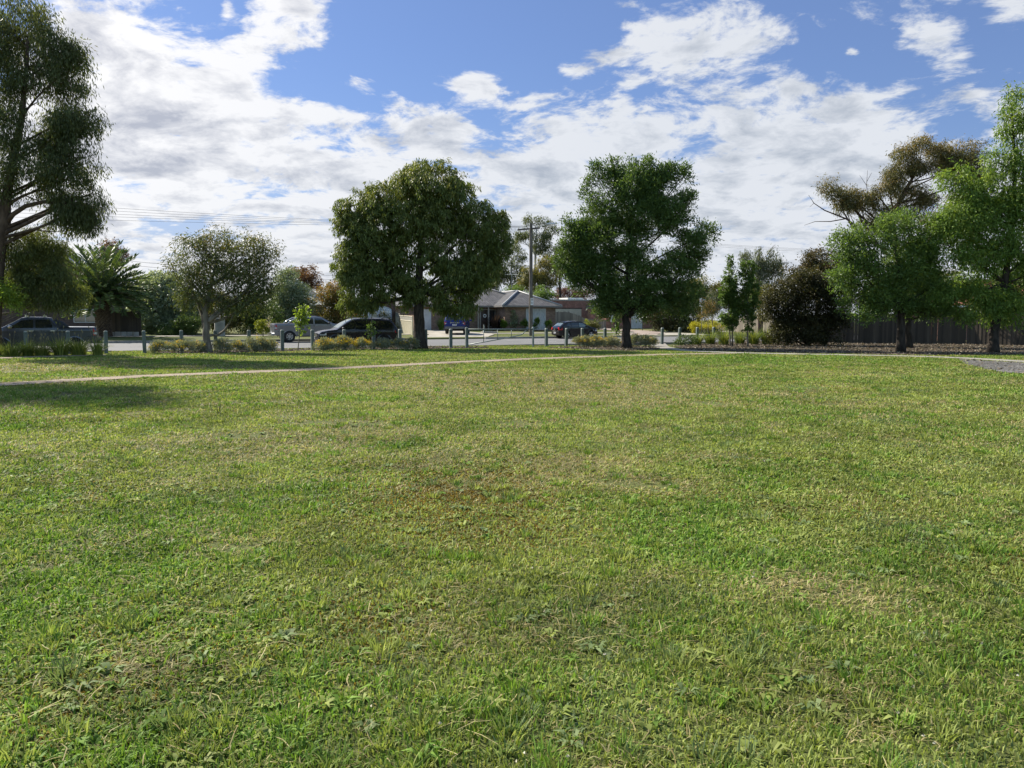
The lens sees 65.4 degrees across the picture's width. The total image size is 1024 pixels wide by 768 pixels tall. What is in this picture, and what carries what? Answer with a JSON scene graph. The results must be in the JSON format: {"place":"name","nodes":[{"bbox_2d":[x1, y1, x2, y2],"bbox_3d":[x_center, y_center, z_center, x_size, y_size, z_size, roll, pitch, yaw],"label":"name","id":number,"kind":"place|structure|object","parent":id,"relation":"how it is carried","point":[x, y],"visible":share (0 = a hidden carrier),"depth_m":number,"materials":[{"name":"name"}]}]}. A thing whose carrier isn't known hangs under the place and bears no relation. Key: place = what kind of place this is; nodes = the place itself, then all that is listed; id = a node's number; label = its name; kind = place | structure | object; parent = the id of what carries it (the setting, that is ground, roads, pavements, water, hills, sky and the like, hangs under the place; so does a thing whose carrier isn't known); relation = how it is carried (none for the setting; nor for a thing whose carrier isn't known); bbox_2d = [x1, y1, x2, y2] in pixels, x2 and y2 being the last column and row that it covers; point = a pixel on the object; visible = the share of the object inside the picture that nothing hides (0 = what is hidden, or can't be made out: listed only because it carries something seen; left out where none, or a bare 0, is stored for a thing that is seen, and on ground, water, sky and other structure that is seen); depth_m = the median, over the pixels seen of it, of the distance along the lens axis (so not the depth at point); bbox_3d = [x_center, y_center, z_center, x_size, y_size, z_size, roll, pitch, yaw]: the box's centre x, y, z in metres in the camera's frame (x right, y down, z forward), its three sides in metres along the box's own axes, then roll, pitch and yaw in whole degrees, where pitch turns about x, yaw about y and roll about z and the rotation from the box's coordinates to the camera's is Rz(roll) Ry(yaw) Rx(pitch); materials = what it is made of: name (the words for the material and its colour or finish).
{"place":"outdoors","nodes":[
{"label":"outdoors","id":0,"kind":"place"},
{"bbox_2d":[0,354,104,357],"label":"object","id":1,"kind":"structure","parent":0,"point":[50,356],"depth_m":34.68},
{"bbox_2d":[0,353,736,385],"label":"gravel path","id":2,"kind":"structure","parent":0,"point":[104,378],"depth_m":25.13,"materials":[{"name":"beige gravel"}]},
{"bbox_2d":[16,335,797,351],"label":"road","id":3,"kind":"structure","parent":0,"point":[138,346],"depth_m":56.62,"materials":[{"name":"grey asphalt"}]},
{"bbox_2d":[2,313,101,346],"bbox_3d":[-24.127,-2.588,40.747,5.650,2.010,2.360,-2,5,-26],"label":"ute","id":4,"kind":"object","parent":3,"relation":"on","point":[43,326],"visible":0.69,"depth_m":40.05,"materials":[{"name":"grey paint"}]},
{"bbox_2d":[103,338,404,342],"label":"kerb","id":5,"kind":"structure","parent":3,"relation":"on","point":[195,340],"depth_m":54.85,"materials":[{"name":"concrete"}]},
{"bbox_2d":[267,315,336,341],"bbox_3d":[-14.700,-4.021,57.791,5.650,1.897,2.360,-2,5,-26],"label":"ute","id":6,"kind":"object","parent":3,"relation":"on","point":[316,323],"visible":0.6,"depth_m":56.73,"materials":[{"name":"silver metal"}]},
{"bbox_2d":[314,317,397,345],"bbox_3d":[-9.394,-3.103,47.963,4.995,1.884,2.399,-2,5,-26],"label":"wagon","id":7,"kind":"object","parent":3,"relation":"on","point":[355,328],"visible":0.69,"depth_m":47.24,"materials":[{"name":"grey paint"}]},
{"bbox_2d":[48,340,795,352],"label":"kerb","id":8,"kind":"structure","parent":3,"relation":"on","point":[669,343],"depth_m":51.94,"materials":[{"name":"concrete"}]},
{"bbox_2d":[484,335,651,338],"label":"kerb","id":9,"kind":"structure","parent":3,"relation":"on","point":[541,337],"depth_m":67.56,"materials":[{"name":"concrete"}]},
{"bbox_2d":[551,321,597,337],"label":"hatchback","id":10,"kind":"object","parent":3,"relation":"on","point":[558,329],"visible":0.91,"depth_m":67.05,"materials":[{"name":"black paint"}]},
{"bbox_2d":[405,330,493,339],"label":"driveway","id":11,"kind":"structure","parent":0,"point":[436,333],"depth_m":70.30,"materials":[{"name":"concrete"}]},
{"bbox_2d":[444,315,471,333],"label":"car","id":12,"kind":"object","parent":11,"relation":"on","point":[459,326],"visible":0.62,"depth_m":69.10,"materials":[{"name":"blue paint"}]},
{"bbox_2d":[0,320,1023,767],"bbox_3d":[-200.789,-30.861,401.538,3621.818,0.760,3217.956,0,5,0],"label":"ground","id":13,"kind":"structure","parent":0,"point":[1004,720],"depth_m":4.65,"materials":[{"name":"green plant"}]},
{"bbox_2d":[0,275,34,322],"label":"lime tree","id":14,"kind":"object","parent":13,"relation":"on","point":[7,298],"visible":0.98,"depth_m":35.56,"materials":[{"name":"green plant"}]},
{"bbox_2d":[0,331,35,356],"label":"strappy plant","id":15,"kind":"object","parent":13,"relation":"on","point":[8,351],"visible":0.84,"depth_m":34.70,"materials":[{"name":"green plant"}]},
{"bbox_2d":[13,330,44,355],"bbox_3d":[-21.534,-1.802,35.434,1.728,1.181,1.633,0,5,0],"label":"strappy plant","id":16,"kind":"object","parent":13,"relation":"on","point":[30,352],"visible":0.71,"depth_m":35.30,"materials":[{"name":"green plant"}]},
{"bbox_2d":[15,334,55,355],"bbox_3d":[-21.047,-1.757,35.667,2.040,1.057,2.080,0,5,0],"label":"strappy plant","id":17,"kind":"object","parent":13,"relation":"on","point":[41,351],"visible":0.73,"depth_m":35.48,"materials":[{"name":"green plant"}]},
{"bbox_2d":[0,217,101,323],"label":"tree","id":18,"kind":"object","parent":13,"relation":"on","point":[45,272],"visible":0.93,"depth_m":36.29,"materials":[{"name":"green plant"}]},
{"bbox_2d":[0,0,116,354],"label":"gum tree","id":19,"kind":"object","parent":13,"relation":"on","point":[53,160],"visible":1,"depth_m":34.94,"materials":[{"name":"green plant"}]},
{"bbox_2d":[43,325,75,355],"bbox_3d":[-20.335,-1.939,35.882,2.148,1.387,2.037,0,5,0],"label":"strappy plant","id":20,"kind":"object","parent":13,"relation":"on","point":[60,350],"visible":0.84,"depth_m":35.71,"materials":[{"name":"green plant"}]},
{"bbox_2d":[2,249,124,326],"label":"gabled house","id":21,"kind":"structure","parent":13,"relation":"on","point":[89,321],"depth_m":77.63,"materials":[{"name":"brick"}]},
{"bbox_2d":[73,309,94,322],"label":"window","id":22,"kind":"structure","parent":21,"relation":"in","point":[90,319],"depth_m":78.17,"materials":[{"name":"grey glass"}]},
{"bbox_2d":[61,329,93,354],"bbox_3d":[-19.706,-1.881,36.182,2.105,1.227,1.973,0,5,0],"label":"strappy plant","id":23,"kind":"object","parent":13,"relation":"on","point":[78,349],"visible":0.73,"depth_m":36.00,"materials":[{"name":"green plant"}]},
{"bbox_2d":[83,325,109,354],"bbox_3d":[-18.715,-1.941,35.903,1.595,1.385,1.481,0,5,0],"label":"strappy plant","id":24,"kind":"object","parent":13,"relation":"on","point":[96,349],"visible":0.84,"depth_m":35.82,"materials":[{"name":"green plant"}]},
{"bbox_2d":[56,239,156,336],"bbox_3d":[-30.584,-7.136,59.604,7.544,7.398,7.505,0,5,0],"label":"palm tree","id":25,"kind":"object","parent":13,"relation":"on","point":[111,290],"visible":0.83,"depth_m":58.75,"materials":[{"name":"green plant"}]},
{"bbox_2d":[96,235,129,266],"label":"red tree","id":26,"kind":"object","parent":13,"relation":"on","point":[125,254],"visible":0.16,"depth_m":90.91,"materials":[{"name":"green plant"}]},
{"bbox_2d":[111,310,141,335],"bbox_3d":[-30.100,-4.692,61.985,2.333,2.136,0.177,-2,5,-26],"label":"paling fence","id":27,"kind":"object","parent":13,"relation":"on","point":[120,323],"visible":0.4,"depth_m":61.96,"materials":[{"name":"brown wood"}]},
{"bbox_2d":[146,338,178,352],"bbox_3d":[-16.711,-1.798,38.108,1.496,0.802,1.086,0,5,0],"label":"flowering shrub","id":28,"kind":"object","parent":13,"relation":"on","point":[157,345],"visible":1,"depth_m":37.93,"materials":[{"name":"yellow plant"}]},
{"bbox_2d":[125,269,200,333],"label":"tree","id":29,"kind":"object","parent":13,"relation":"on","point":[163,311],"visible":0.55,"depth_m":65.57,"materials":[{"name":"green plant"}]},
{"bbox_2d":[155,312,211,334],"bbox_3d":[-26.159,-4.795,63.842,4.933,1.907,2.935,0,5,0],"label":"hedge","id":30,"kind":"object","parent":13,"relation":"on","point":[192,324],"visible":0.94,"depth_m":63.38,"materials":[{"name":"green plant"}]},
{"bbox_2d":[197,288,258,333],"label":"garden shrub","id":31,"kind":"object","parent":13,"relation":"on","point":[232,323],"visible":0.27,"depth_m":67.07,"materials":[{"name":"green plant"}]},
{"bbox_2d":[230,297,285,333],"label":"garden shrub","id":32,"kind":"object","parent":13,"relation":"on","point":[250,326],"visible":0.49,"depth_m":67.57,"materials":[{"name":"green plant"}]},
{"bbox_2d":[253,319,269,336],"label":"lime hedge","id":33,"kind":"object","parent":13,"relation":"on","point":[264,326],"visible":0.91,"depth_m":62.76,"materials":[{"name":"green plant"}]},
{"bbox_2d":[268,265,323,323],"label":"leafy tree","id":34,"kind":"object","parent":13,"relation":"on","point":[293,297],"visible":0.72,"depth_m":71.13,"materials":[{"name":"green plant"}]},
{"bbox_2d":[291,304,311,350],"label":"sapling","id":35,"kind":"object","parent":13,"relation":"on","point":[301,315],"visible":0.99,"depth_m":40.89,"materials":[{"name":"green plant"}]},
{"bbox_2d":[288,263,324,290],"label":"red tree","id":36,"kind":"object","parent":13,"relation":"on","point":[305,276],"visible":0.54,"depth_m":94.80,"materials":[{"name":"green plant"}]},
{"bbox_2d":[156,346,474,352],"bbox_3d":[-9.603,-1.869,43.157,17.997,0.001,4.393,-2,5,-28],"label":"garden bed","id":37,"kind":"object","parent":13,"relation":"on","point":[305,349],"visible":0.35,"depth_m":43.12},
{"bbox_2d":[169,339,197,352],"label":"flowering shrub","id":38,"kind":"object","parent":37,"relation":"on","point":[183,344],"visible":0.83,"depth_m":38.54,"materials":[{"name":"yellow plant"}]},
{"bbox_2d":[210,337,234,351],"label":"flowering shrub","id":39,"kind":"object","parent":37,"relation":"on","point":[218,344],"visible":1,"depth_m":39.40,"materials":[{"name":"green plant"}]},
{"bbox_2d":[157,220,291,352],"bbox_3d":[-14.019,-4.746,39.292,6.550,6.602,3.825,0,5,0],"label":"gum tree","id":40,"kind":"object","parent":37,"relation":"on","point":[225,270],"visible":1,"depth_m":38.82,"materials":[{"name":"green plant"}]},
{"bbox_2d":[229,339,250,351],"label":"flowering shrub","id":41,"kind":"object","parent":37,"relation":"on","point":[239,345],"visible":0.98,"depth_m":39.81,"materials":[{"name":"green plant"}]},
{"bbox_2d":[246,334,269,351],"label":"flowering shrub","id":42,"kind":"object","parent":37,"relation":"on","point":[256,346],"visible":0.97,"depth_m":40.11,"materials":[{"name":"green plant"}]},
{"bbox_2d":[328,157,515,349],"bbox_3d":[-4.951,-7.099,43.613,10.355,10.611,4.388,0,5,0],"label":"broad tree","id":43,"kind":"object","parent":37,"relation":"on","point":[441,212],"visible":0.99,"depth_m":43.10,"materials":[{"name":"green plant"}]},
{"bbox_2d":[465,327,467,347],"bbox_3d":[-2.606,-2.546,45.910,0.156,1.450,0.152,-2,5,-26],"label":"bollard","id":44,"kind":"object","parent":37,"relation":"on","point":[466,337],"visible":0.8,"depth_m":45.84,"materials":[{"name":"grey wood"}]},
{"bbox_2d":[468,328,531,344],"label":"pipe gate","id":45,"kind":"structure","parent":44,"relation":"attached to","point":[497,334],"depth_m":46.75,"materials":[{"name":"metal"}]},
{"bbox_2d":[310,336,338,350],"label":"flowering shrub","id":46,"kind":"object","parent":13,"relation":"on","point":[325,342],"visible":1,"depth_m":41.30,"materials":[{"name":"yellow plant"}]},
{"bbox_2d":[307,279,362,323],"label":"autumn tree","id":47,"kind":"object","parent":13,"relation":"on","point":[329,298],"visible":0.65,"depth_m":69.08,"materials":[{"name":"orange plant"}]},
{"bbox_2d":[332,334,355,349],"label":"flowering shrub","id":48,"kind":"object","parent":13,"relation":"on","point":[344,342],"visible":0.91,"depth_m":41.79,"materials":[{"name":"yellow plant"}]},
{"bbox_2d":[349,336,375,349],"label":"flowering shrub","id":49,"kind":"object","parent":13,"relation":"on","point":[360,341],"visible":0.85,"depth_m":42.15,"materials":[{"name":"yellow plant"}]},
{"bbox_2d":[337,298,395,324],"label":"garage","id":50,"kind":"structure","parent":13,"relation":"on","point":[392,309],"depth_m":75.47,"materials":[{"name":"brick"}]},
{"bbox_2d":[373,336,394,349],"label":"flowering shrub","id":51,"kind":"object","parent":13,"relation":"on","point":[385,343],"visible":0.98,"depth_m":42.78,"materials":[{"name":"green plant"}]},
{"bbox_2d":[395,311,412,334],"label":"steel fence","id":52,"kind":"object","parent":13,"relation":"on","point":[405,324],"visible":0.49,"depth_m":71.66,"materials":[{"name":"metal"}]},
{"bbox_2d":[111,331,734,336],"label":"footpath","id":53,"kind":"structure","parent":13,"relation":"on","point":[276,335],"depth_m":63.79,"materials":[{"name":"concrete"}]},
{"bbox_2d":[396,274,562,330],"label":"brick house","id":54,"kind":"structure","parent":13,"relation":"on","point":[496,303],"depth_m":83.11,"materials":[{"name":"grey tile"}]},
{"bbox_2d":[480,309,489,328],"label":"door","id":55,"kind":"structure","parent":54,"relation":"in","point":[483,315],"depth_m":83.13,"materials":[{"name":"paint"}]},
{"bbox_2d":[526,309,545,329],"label":"window","id":56,"kind":"structure","parent":54,"relation":"in","point":[541,313],"depth_m":83.57,"materials":[{"name":"glass"}]},
{"bbox_2d":[489,240,528,290],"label":"pale gum tree","id":57,"kind":"object","parent":13,"relation":"on","point":[504,277],"visible":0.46,"depth_m":106.73,"materials":[{"name":"green plant"}]},
{"bbox_2d":[0,409,1023,767],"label":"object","id":58,"kind":"object","parent":13,"relation":"on","point":[478,615],"visible":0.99,"depth_m":4.03,"materials":[{"name":"beige plant"}]},
{"bbox_2d":[0,417,1023,767],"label":"lawn weeds","id":59,"kind":"object","parent":13,"relation":"on","point":[812,705],"visible":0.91,"depth_m":3.75,"materials":[{"name":"green plant"}]},
{"bbox_2d":[20,388,1019,762],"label":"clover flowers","id":60,"kind":"object","parent":13,"relation":"on","point":[634,586],"visible":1,"depth_m":7.28,"materials":[{"name":"white plant"}]},
{"bbox_2d":[517,223,555,335],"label":"power pole","id":61,"kind":"object","parent":13,"relation":"on","point":[530,229],"visible":0.98,"depth_m":69.46,"materials":[{"name":"wood"}]},
{"bbox_2d":[511,213,562,295],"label":"tall gum tree","id":62,"kind":"object","parent":13,"relation":"on","point":[545,237],"visible":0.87,"depth_m":113.36,"materials":[{"name":"green plant"}]},
{"bbox_2d":[512,253,561,295],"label":"olive gum tree","id":63,"kind":"object","parent":13,"relation":"on","point":[541,277],"visible":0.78,"depth_m":98.78,"materials":[{"name":"green plant"}]},
{"bbox_2d":[526,284,559,300],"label":"garden shrub","id":64,"kind":"object","parent":13,"relation":"on","point":[543,294],"visible":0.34,"depth_m":92.00,"materials":[{"name":"green plant"}]},
{"bbox_2d":[549,298,589,318],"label":"brick house","id":65,"kind":"structure","parent":13,"relation":"on","point":[577,306],"depth_m":99.54,"materials":[{"name":"brick"}]},
{"bbox_2d":[550,284,594,299],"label":"plum tree","id":66,"kind":"object","parent":13,"relation":"on","point":[568,294],"visible":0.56,"depth_m":112.92,"materials":[{"name":"brown plant"}]},
{"bbox_2d":[555,311,605,328],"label":"paling fence","id":67,"kind":"object","parent":13,"relation":"on","point":[563,316],"visible":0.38,"depth_m":90.69,"materials":[{"name":"grey wood"}]},
{"bbox_2d":[548,346,657,350],"bbox_3d":[6.254,-2.062,45.575,6.496,0.001,7.106,-4,6,-38],"label":"garden bed","id":68,"kind":"object","parent":13,"relation":"on","point":[607,349],"visible":0.3,"depth_m":44.63,"materials":[{"name":"brown soil"}]},
{"bbox_2d":[570,335,591,346],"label":"flowering shrub","id":69,"kind":"object","parent":68,"relation":"on","point":[582,340],"visible":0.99,"depth_m":46.78,"materials":[{"name":"yellow plant"}]},
{"bbox_2d":[589,333,607,346],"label":"flowering shrub","id":70,"kind":"object","parent":68,"relation":"on","point":[598,341],"visible":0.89,"depth_m":47.20,"materials":[{"name":"yellow plant"}]},
{"bbox_2d":[546,151,724,347],"bbox_3d":[6.940,-7.514,45.085,10.106,11.193,4.523,0,5,0],"label":"ash tree","id":71,"kind":"object","parent":68,"relation":"on","point":[587,236],"visible":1,"depth_m":44.39,"materials":[{"name":"green plant"}]},
{"bbox_2d":[631,333,649,345],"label":"flowering shrub","id":72,"kind":"object","parent":68,"relation":"on","point":[640,340],"visible":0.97,"depth_m":47.85,"materials":[{"name":"green plant"}]},
{"bbox_2d":[586,305,652,327],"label":"brick garage","id":73,"kind":"structure","parent":13,"relation":"on","point":[633,323],"depth_m":95.39,"materials":[{"name":"brown brick"}]},
{"bbox_2d":[636,309,680,331],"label":"dark shrub","id":74,"kind":"object","parent":13,"relation":"on","point":[660,324],"visible":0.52,"depth_m":83.20,"materials":[{"name":"green plant"}]},
{"bbox_2d":[660,299,709,331],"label":"dark shrub","id":75,"kind":"object","parent":13,"relation":"on","point":[685,326],"visible":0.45,"depth_m":83.13,"materials":[{"name":"green plant"}]},
{"bbox_2d":[686,272,726,323],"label":"olive tree","id":76,"kind":"object","parent":13,"relation":"on","point":[711,287],"visible":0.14,"depth_m":94.05,"materials":[{"name":"green plant"}]},
{"bbox_2d":[694,297,718,329],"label":"bronze sapling","id":77,"kind":"object","parent":13,"relation":"on","point":[706,306],"visible":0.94,"depth_m":77.49,"materials":[{"name":"green plant"}]},
{"bbox_2d":[689,319,726,332],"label":"golden shrub","id":78,"kind":"object","parent":13,"relation":"on","point":[695,324],"visible":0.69,"depth_m":79.69,"materials":[{"name":"yellow plant"}]},
{"bbox_2d":[702,290,721,325],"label":"weeping sapling","id":79,"kind":"object","parent":13,"relation":"on","point":[716,305],"visible":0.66,"depth_m":78.47,"materials":[{"name":"green plant"}]},
{"bbox_2d":[717,314,770,332],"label":"paling fence","id":80,"kind":"object","parent":13,"relation":"on","point":[740,326],"visible":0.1,"depth_m":83.80,"materials":[{"name":"beige wood"}]},
{"bbox_2d":[737,243,785,337],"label":"weeping tree","id":81,"kind":"object","parent":13,"relation":"on","point":[765,272],"visible":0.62,"depth_m":71.09,"materials":[{"name":"green plant"}]},
{"bbox_2d":[754,283,778,328],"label":"bushy tree","id":82,"kind":"object","parent":13,"relation":"on","point":[762,320],"visible":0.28,"depth_m":65.69,"materials":[{"name":"green plant"}]},
{"bbox_2d":[671,341,1023,354],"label":"garden bed","id":83,"kind":"object","parent":13,"relation":"on","point":[864,349],"visible":0.42,"depth_m":43.12,"materials":[{"name":"brown soil"}]},
{"bbox_2d":[156,340,1023,372],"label":"leaf litter","id":84,"kind":"object","parent":83,"relation":"on","point":[637,347],"visible":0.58,"depth_m":44.20,"materials":[{"name":"brown plant"}]},
{"bbox_2d":[673,332,698,344],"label":"shrub","id":85,"kind":"object","parent":83,"relation":"on","point":[685,340],"visible":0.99,"depth_m":51.32,"materials":[{"name":"green plant"}]},
{"bbox_2d":[712,329,739,344],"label":"strappy plant","id":86,"kind":"object","parent":83,"relation":"on","point":[723,339],"visible":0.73,"depth_m":51.38,"materials":[{"name":"green plant"}]},
{"bbox_2d":[716,253,741,345],"bbox_3d":[13.322,-5.071,48.613,1.769,5.742,1.294,0,5,0],"label":"columnar tree","id":87,"kind":"object","parent":83,"relation":"on","point":[728,298],"visible":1,"depth_m":48.37,"materials":[{"name":"green plant"}]},
{"bbox_2d":[736,258,761,345],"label":"columnar tree","id":88,"kind":"object","parent":83,"relation":"on","point":[747,308],"visible":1,"depth_m":48.18,"materials":[{"name":"green plant"}]},
{"bbox_2d":[740,327,767,343],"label":"strappy plant","id":89,"kind":"object","parent":83,"relation":"on","point":[752,339],"visible":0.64,"depth_m":52.45,"materials":[{"name":"green plant"}]},
{"bbox_2d":[758,265,853,345],"bbox_3d":[18.357,-4.869,49.700,6.295,5.133,3.783,0,5,0],"label":"dark bush","id":90,"kind":"object","parent":83,"relation":"on","point":[791,300],"visible":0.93,"depth_m":49.22,"materials":[{"name":"green plant"}]},
{"bbox_2d":[777,244,854,288],"bbox_3d":[22.180,-6.526,57.523,6.348,7.215,4.038,1,5,14],"label":"dark bronze tree","id":91,"kind":"object","parent":83,"relation":"on","point":[812,258],"visible":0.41,"depth_m":57.08,"materials":[{"name":"green plant"}]},
{"bbox_2d":[799,313,966,343],"bbox_3d":[25.326,-3.781,54.929,10.389,2.250,0.177,2,5,25],"label":"paling fence","id":92,"kind":"object","parent":83,"relation":"on","point":[882,331],"visible":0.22,"depth_m":54.38,"materials":[{"name":"brown wood"}]},
{"bbox_2d":[821,205,960,351],"bbox_3d":[18.797,-5.225,39.910,6.902,7.445,3.476,0,5,0],"label":"bright ash tree","id":93,"kind":"object","parent":83,"relation":"on","point":[886,295],"visible":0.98,"depth_m":39.32,"materials":[{"name":"green plant"}]},
{"bbox_2d":[884,247,990,347],"bbox_3d":[24.030,-5.099,45.901,6.126,6.275,3.548,0,5,0],"label":"dark trunk tree","id":94,"kind":"object","parent":83,"relation":"on","point":[909,338],"visible":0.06,"depth_m":45.67,"materials":[{"name":"green plant"}]},
{"bbox_2d":[911,79,1023,351],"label":"tall leafy tree","id":95,"kind":"object","parent":83,"relation":"on","point":[972,212],"visible":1,"depth_m":38.72,"materials":[{"name":"green plant"}]},
{"bbox_2d":[966,313,1023,344],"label":"paling fence","id":96,"kind":"object","parent":83,"relation":"on","point":[976,334],"visible":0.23,"depth_m":51.26,"materials":[{"name":"wood"}]},
{"bbox_2d":[970,259,1023,318],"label":"screen tree","id":97,"kind":"object","parent":83,"relation":"on","point":[1020,283],"visible":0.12,"depth_m":51.14,"materials":[{"name":"green plant"}]},
{"bbox_2d":[806,132,998,258],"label":"bronze gum tree","id":98,"kind":"object","parent":13,"relation":"on","point":[851,202],"visible":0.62,"depth_m":72.32,"materials":[{"name":"green plant"}]},
{"bbox_2d":[960,359,1023,372],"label":"stone bed","id":99,"kind":"object","parent":13,"relation":"on","point":[994,365],"visible":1,"depth_m":27.96,"materials":[{"name":"grey stone"}]},
{"bbox_2d":[0,0,1023,319],"label":"sky","id":100,"kind":"structure","parent":0,"point":[269,109],"materials":[{"name":"blue"}]},
{"bbox_2d":[651,343,1023,361],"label":"concrete path","id":101,"kind":"structure","parent":0,"point":[662,346],"depth_m":36.64,"materials":[{"name":"grey concrete"}]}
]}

